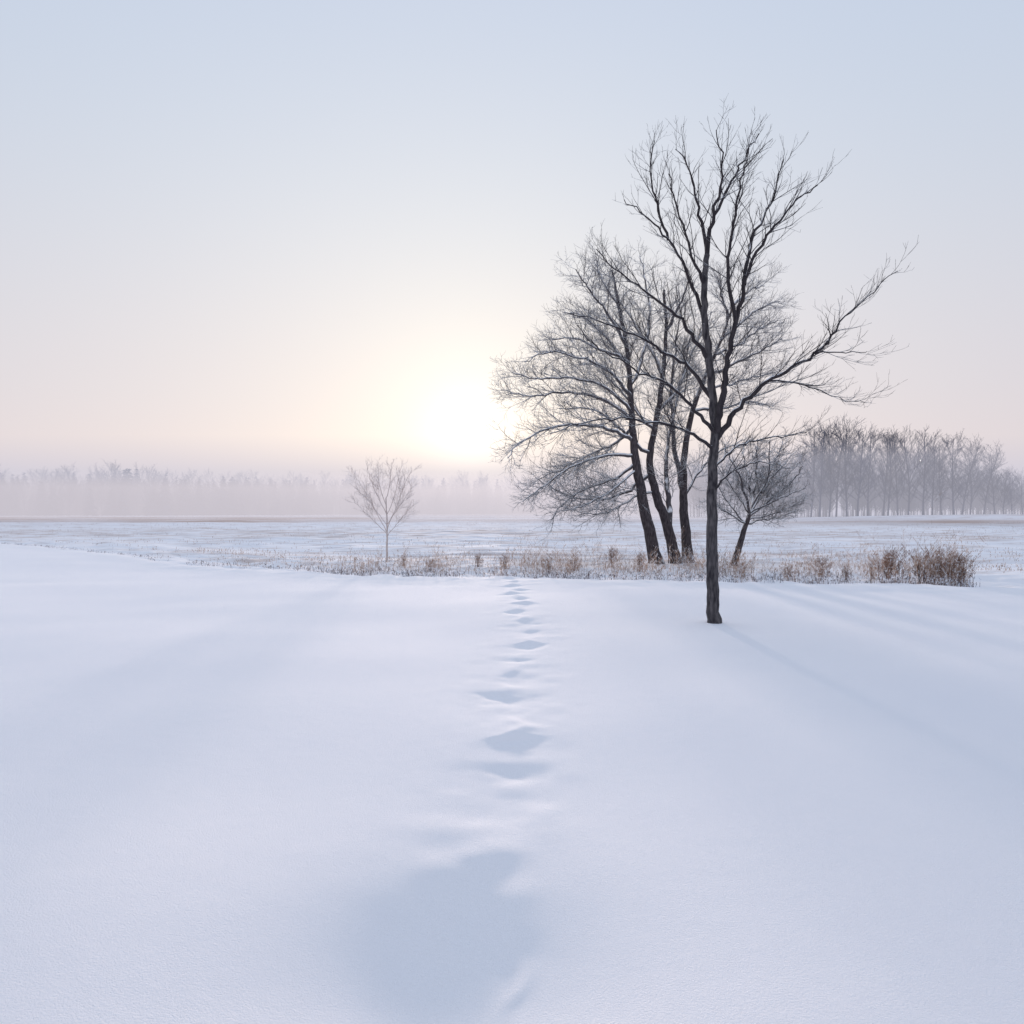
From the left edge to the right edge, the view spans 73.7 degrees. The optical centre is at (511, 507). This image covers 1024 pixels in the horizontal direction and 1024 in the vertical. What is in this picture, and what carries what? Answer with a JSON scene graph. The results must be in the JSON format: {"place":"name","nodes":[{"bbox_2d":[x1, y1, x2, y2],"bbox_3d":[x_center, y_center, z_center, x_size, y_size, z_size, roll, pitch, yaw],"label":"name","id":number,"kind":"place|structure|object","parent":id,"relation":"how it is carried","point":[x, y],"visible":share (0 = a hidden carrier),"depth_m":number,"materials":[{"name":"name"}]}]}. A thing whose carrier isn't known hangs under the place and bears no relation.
{"place":"outdoors","nodes":[
{"label":"outdoors","id":0,"kind":"place"},
{"bbox_2d":[0,504,1023,1023],"bbox_3d":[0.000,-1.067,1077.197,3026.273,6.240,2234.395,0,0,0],"label":"ground","id":1,"kind":"structure","parent":0,"point":[248,792],"depth_m":4.43,"materials":[{"name":"white snow"}]},
{"bbox_2d":[342,457,421,561],"bbox_3d":[-4.456,0.052,23.416,2.954,3.983,1.517,0,0,0],"label":"bare sapling","id":2,"kind":"object","parent":1,"relation":"on","point":[385,500],"visible":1,"depth_m":23.39,"materials":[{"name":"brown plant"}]},
{"bbox_2d":[0,459,805,515],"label":"distant wood","id":3,"kind":"object","parent":1,"relation":"on","point":[127,495],"visible":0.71,"depth_m":188.13,"materials":[{"name":"grey plant"}]},
{"bbox_2d":[425,557,438,570],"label":"dry shrub","id":4,"kind":"object","parent":1,"relation":"on","point":[432,562],"visible":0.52,"depth_m":20.75,"materials":[{"name":"brown plant"}]},
{"bbox_2d":[469,551,486,566],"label":"dry shrub","id":5,"kind":"object","parent":1,"relation":"on","point":[479,559],"visible":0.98,"depth_m":21.99,"materials":[{"name":"brown plant"}]},
{"bbox_2d":[0,490,990,586],"bbox_3d":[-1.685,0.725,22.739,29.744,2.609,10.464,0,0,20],"label":"dry grass","id":6,"kind":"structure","parent":1,"relation":"on","point":[724,560],"depth_m":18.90,"materials":[{"name":"plant"}]},
{"bbox_2d":[497,555,512,568],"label":"dry shrub","id":7,"kind":"object","parent":1,"relation":"on","point":[505,563],"visible":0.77,"depth_m":20.56,"materials":[{"name":"brown plant"}]},
{"bbox_2d":[0,515,1023,575],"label":"field stubble","id":8,"kind":"object","parent":1,"relation":"on","point":[587,546],"visible":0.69,"depth_m":32.83,"materials":[{"name":"beige plant"}]},
{"bbox_2d":[543,557,555,572],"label":"dry shrub","id":9,"kind":"object","parent":1,"relation":"on","point":[549,567],"visible":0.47,"depth_m":20.38,"materials":[{"name":"plant"}]},
{"bbox_2d":[566,552,582,572],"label":"dry shrub","id":10,"kind":"object","parent":1,"relation":"on","point":[574,563],"visible":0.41,"depth_m":20.57,"materials":[{"name":"brown plant"}]},
{"bbox_2d":[486,229,681,563],"bbox_3d":[2.539,-3.775,23.043,6.902,11.681,4.738,0,0,0],"label":"bare tree","id":11,"kind":"object","parent":1,"relation":"on","point":[650,535],"visible":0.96,"depth_m":22.82,"materials":[{"name":"black plant"}]},
{"bbox_2d":[602,545,620,567],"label":"dry shrub","id":12,"kind":"object","parent":1,"relation":"on","point":[611,559],"visible":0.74,"depth_m":21.46,"materials":[{"name":"brown plant"}]},
{"bbox_2d":[512,257,731,563],"bbox_3d":[4.169,-3.236,23.801,7.808,10.695,3.958,0,0,-13],"label":"bare tree","id":13,"kind":"object","parent":1,"relation":"on","point":[665,514],"visible":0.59,"depth_m":23.54,"materials":[{"name":"black plant"}]},
{"bbox_2d":[632,551,648,572],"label":"dry shrub","id":14,"kind":"object","parent":1,"relation":"on","point":[639,562],"visible":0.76,"depth_m":19.95,"materials":[{"name":"brown plant"}]},
{"bbox_2d":[526,97,918,623],"bbox_3d":[2.890,-2.157,9.737,5.490,7.948,2.303,0,0,0],"label":"bare tree","id":15,"kind":"object","parent":1,"relation":"on","point":[717,430],"visible":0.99,"depth_m":9.78,"materials":[{"name":"black plant"}]},
{"bbox_2d":[644,254,807,562],"bbox_3d":[7.681,-3.539,24.533,6.513,11.266,3.912,0,0,0],"label":"bare tree","id":16,"kind":"object","parent":1,"relation":"on","point":[684,490],"visible":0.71,"depth_m":24.30,"materials":[{"name":"brown plant"}]},
{"bbox_2d":[735,561,751,577],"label":"dry shrub","id":17,"kind":"object","parent":1,"relation":"on","point":[744,568],"visible":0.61,"depth_m":18.39,"materials":[{"name":"brown plant"}]},
{"bbox_2d":[691,426,816,564],"bbox_3d":[7.988,-0.378,22.331,4.302,4.909,2.616,0,0,0],"label":"bare tree","id":18,"kind":"object","parent":1,"relation":"on","point":[762,488],"visible":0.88,"depth_m":22.39,"materials":[{"name":"brown plant"}]},
{"bbox_2d":[779,560,798,580],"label":"dry shrub","id":19,"kind":"object","parent":1,"relation":"on","point":[788,570],"visible":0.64,"depth_m":17.59,"materials":[{"name":"brown plant"}]},
{"bbox_2d":[795,421,837,516],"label":"bare tree","id":20,"kind":"object","parent":1,"relation":"on","point":[814,471],"visible":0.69,"depth_m":117.14,"materials":[{"name":"grey plant"}]},
{"bbox_2d":[788,414,850,516],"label":"bare tree","id":21,"kind":"object","parent":1,"relation":"on","point":[820,486],"visible":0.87,"depth_m":114.00,"materials":[{"name":"grey plant"}]},
{"bbox_2d":[808,553,835,576],"bbox_3d":[8.331,1.540,18.313,0.672,0.698,0.642,0,0,32],"label":"dry shrub","id":22,"kind":"object","parent":1,"relation":"on","point":[822,564],"visible":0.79,"depth_m":18.30,"materials":[{"name":"brown plant"}]},
{"bbox_2d":[811,424,861,516],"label":"bare tree","id":23,"kind":"object","parent":1,"relation":"on","point":[831,479],"visible":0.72,"depth_m":114.44,"materials":[{"name":"grey plant"}]},
{"bbox_2d":[812,421,869,516],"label":"bare tree","id":24,"kind":"object","parent":1,"relation":"on","point":[842,464],"visible":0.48,"depth_m":116.53,"materials":[{"name":"grey plant"}]},
{"bbox_2d":[833,562,855,582],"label":"dry shrub","id":25,"kind":"object","parent":1,"relation":"on","point":[845,571],"visible":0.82,"depth_m":16.99,"materials":[{"name":"brown plant"}]},
{"bbox_2d":[819,411,872,516],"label":"bare tree","id":26,"kind":"object","parent":1,"relation":"on","point":[846,471],"visible":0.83,"depth_m":113.72,"materials":[{"name":"grey plant"}]},
{"bbox_2d":[672,440,1023,517],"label":"distant wood","id":27,"kind":"object","parent":1,"relation":"on","point":[877,502],"visible":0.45,"depth_m":137.00,"materials":[{"name":"grey plant"}]},
{"bbox_2d":[838,424,882,515],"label":"bare tree","id":28,"kind":"object","parent":1,"relation":"on","point":[863,470],"visible":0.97,"depth_m":112.13,"materials":[{"name":"grey plant"}]},
{"bbox_2d":[864,558,881,578],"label":"dry shrub","id":29,"kind":"object","parent":1,"relation":"on","point":[871,577],"visible":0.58,"depth_m":17.91,"materials":[{"name":"plant"}]},
{"bbox_2d":[854,429,892,515],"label":"bare tree","id":30,"kind":"object","parent":1,"relation":"on","point":[868,477],"visible":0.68,"depth_m":115.34,"materials":[{"name":"grey plant"}]},
{"bbox_2d":[866,549,899,579],"bbox_3d":[9.580,1.457,17.691,0.712,0.833,0.892,0,0,-2],"label":"dry shrub","id":31,"kind":"object","parent":1,"relation":"on","point":[884,557],"visible":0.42,"depth_m":17.61,"materials":[{"name":"plant"}]},
{"bbox_2d":[866,431,906,515],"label":"bare tree","id":32,"kind":"object","parent":1,"relation":"on","point":[887,470],"visible":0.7,"depth_m":116.21,"materials":[{"name":"grey plant"}]},
{"bbox_2d":[869,425,911,515],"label":"bare tree","id":33,"kind":"object","parent":1,"relation":"on","point":[890,475],"visible":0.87,"depth_m":115.62,"materials":[{"name":"grey plant"}]},
{"bbox_2d":[872,542,910,582],"bbox_3d":[9.572,1.367,17.157,1.033,1.073,0.988,0,0,-33],"label":"dry shrub","id":34,"kind":"object","parent":1,"relation":"on","point":[891,565],"visible":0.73,"depth_m":17.12,"materials":[{"name":"plant"}]},
{"bbox_2d":[875,429,913,514],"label":"bare tree","id":35,"kind":"object","parent":1,"relation":"on","point":[895,477],"visible":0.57,"depth_m":116.88,"materials":[{"name":"grey plant"}]},
{"bbox_2d":[884,423,936,514],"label":"bare tree","id":36,"kind":"object","parent":1,"relation":"on","point":[908,473],"visible":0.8,"depth_m":114.73,"materials":[{"name":"grey plant"}]},
{"bbox_2d":[902,550,935,583],"bbox_3d":[9.753,1.432,16.376,0.749,0.868,0.673,0,0,-37],"label":"dry shrub","id":37,"kind":"object","parent":1,"relation":"on","point":[917,565],"visible":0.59,"depth_m":16.36,"materials":[{"name":"brown plant"}]},
{"bbox_2d":[901,424,945,514],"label":"bare tree","id":38,"kind":"object","parent":1,"relation":"on","point":[924,469],"visible":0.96,"depth_m":112.88,"materials":[{"name":"grey plant"}]},
{"bbox_2d":[905,544,956,583],"bbox_3d":[10.316,1.379,16.829,1.085,1.127,1.037,0,0,20],"label":"dry shrub","id":39,"kind":"object","parent":1,"relation":"on","point":[925,553],"visible":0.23,"depth_m":16.79,"materials":[{"name":"brown plant"}]},
{"bbox_2d":[911,431,953,514],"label":"bare tree","id":40,"kind":"object","parent":1,"relation":"on","point":[936,472],"visible":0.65,"depth_m":114.67,"materials":[{"name":"grey plant"}]},
{"bbox_2d":[918,438,959,514],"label":"bare tree","id":41,"kind":"object","parent":1,"relation":"on","point":[941,494],"visible":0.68,"depth_m":114.66,"materials":[{"name":"grey plant"}]},
{"bbox_2d":[916,545,963,585],"bbox_3d":[10.084,1.360,16.005,0.947,1.009,1.041,0,0,10],"label":"dry shrub","id":42,"kind":"object","parent":1,"relation":"on","point":[940,574],"visible":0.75,"depth_m":16.08,"materials":[{"name":"brown plant"}]},
{"bbox_2d":[931,543,968,586],"bbox_3d":[10.666,1.375,16.703,0.845,1.081,1.060,0,0,28],"label":"dry shrub","id":43,"kind":"object","parent":1,"relation":"on","point":[948,562],"visible":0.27,"depth_m":16.57,"materials":[{"name":"brown plant"}]},
{"bbox_2d":[927,428,982,514],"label":"bare tree","id":44,"kind":"object","parent":1,"relation":"on","point":[954,467],"visible":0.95,"depth_m":113.00,"materials":[{"name":"grey plant"}]},
{"bbox_2d":[945,551,980,586],"bbox_3d":[10.617,1.388,16.165,0.878,0.912,0.840,0,0,-16],"label":"dry shrub","id":45,"kind":"object","parent":1,"relation":"on","point":[960,562],"visible":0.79,"depth_m":16.12,"materials":[{"name":"brown plant"}]},
{"bbox_2d":[948,435,989,514],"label":"bare tree","id":46,"kind":"object","parent":1,"relation":"on","point":[971,463],"visible":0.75,"depth_m":115.47,"materials":[{"name":"grey plant"}]},
{"bbox_2d":[951,440,992,514],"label":"bare tree","id":47,"kind":"object","parent":1,"relation":"on","point":[977,487],"visible":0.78,"depth_m":116.16,"materials":[{"name":"grey plant"}]},
{"bbox_2d":[968,444,1004,513],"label":"bare tree","id":48,"kind":"object","parent":1,"relation":"on","point":[987,491],"visible":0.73,"depth_m":116.81,"materials":[{"name":"grey plant"}]},
{"bbox_2d":[975,452,1007,513],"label":"bare tree","id":49,"kind":"object","parent":1,"relation":"on","point":[992,483],"visible":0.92,"depth_m":115.60,"materials":[{"name":"grey plant"}]},
{"bbox_2d":[990,466,1016,513],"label":"bare tree","id":50,"kind":"object","parent":1,"relation":"on","point":[1004,499],"visible":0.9,"depth_m":114.92,"materials":[{"name":"grey plant"}]},
{"bbox_2d":[1000,466,1022,513],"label":"bare tree","id":51,"kind":"object","parent":1,"relation":"on","point":[1010,494],"visible":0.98,"depth_m":113.88,"materials":[{"name":"grey plant"}]},
{"bbox_2d":[1009,469,1023,513],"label":"bare tree","id":52,"kind":"object","parent":1,"relation":"on","point":[1021,505],"visible":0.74,"depth_m":118.14,"materials":[{"name":"grey plant"}]},
{"bbox_2d":[0,0,1023,503],"label":"sky","id":53,"kind":"structure","parent":0,"point":[274,238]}
]}

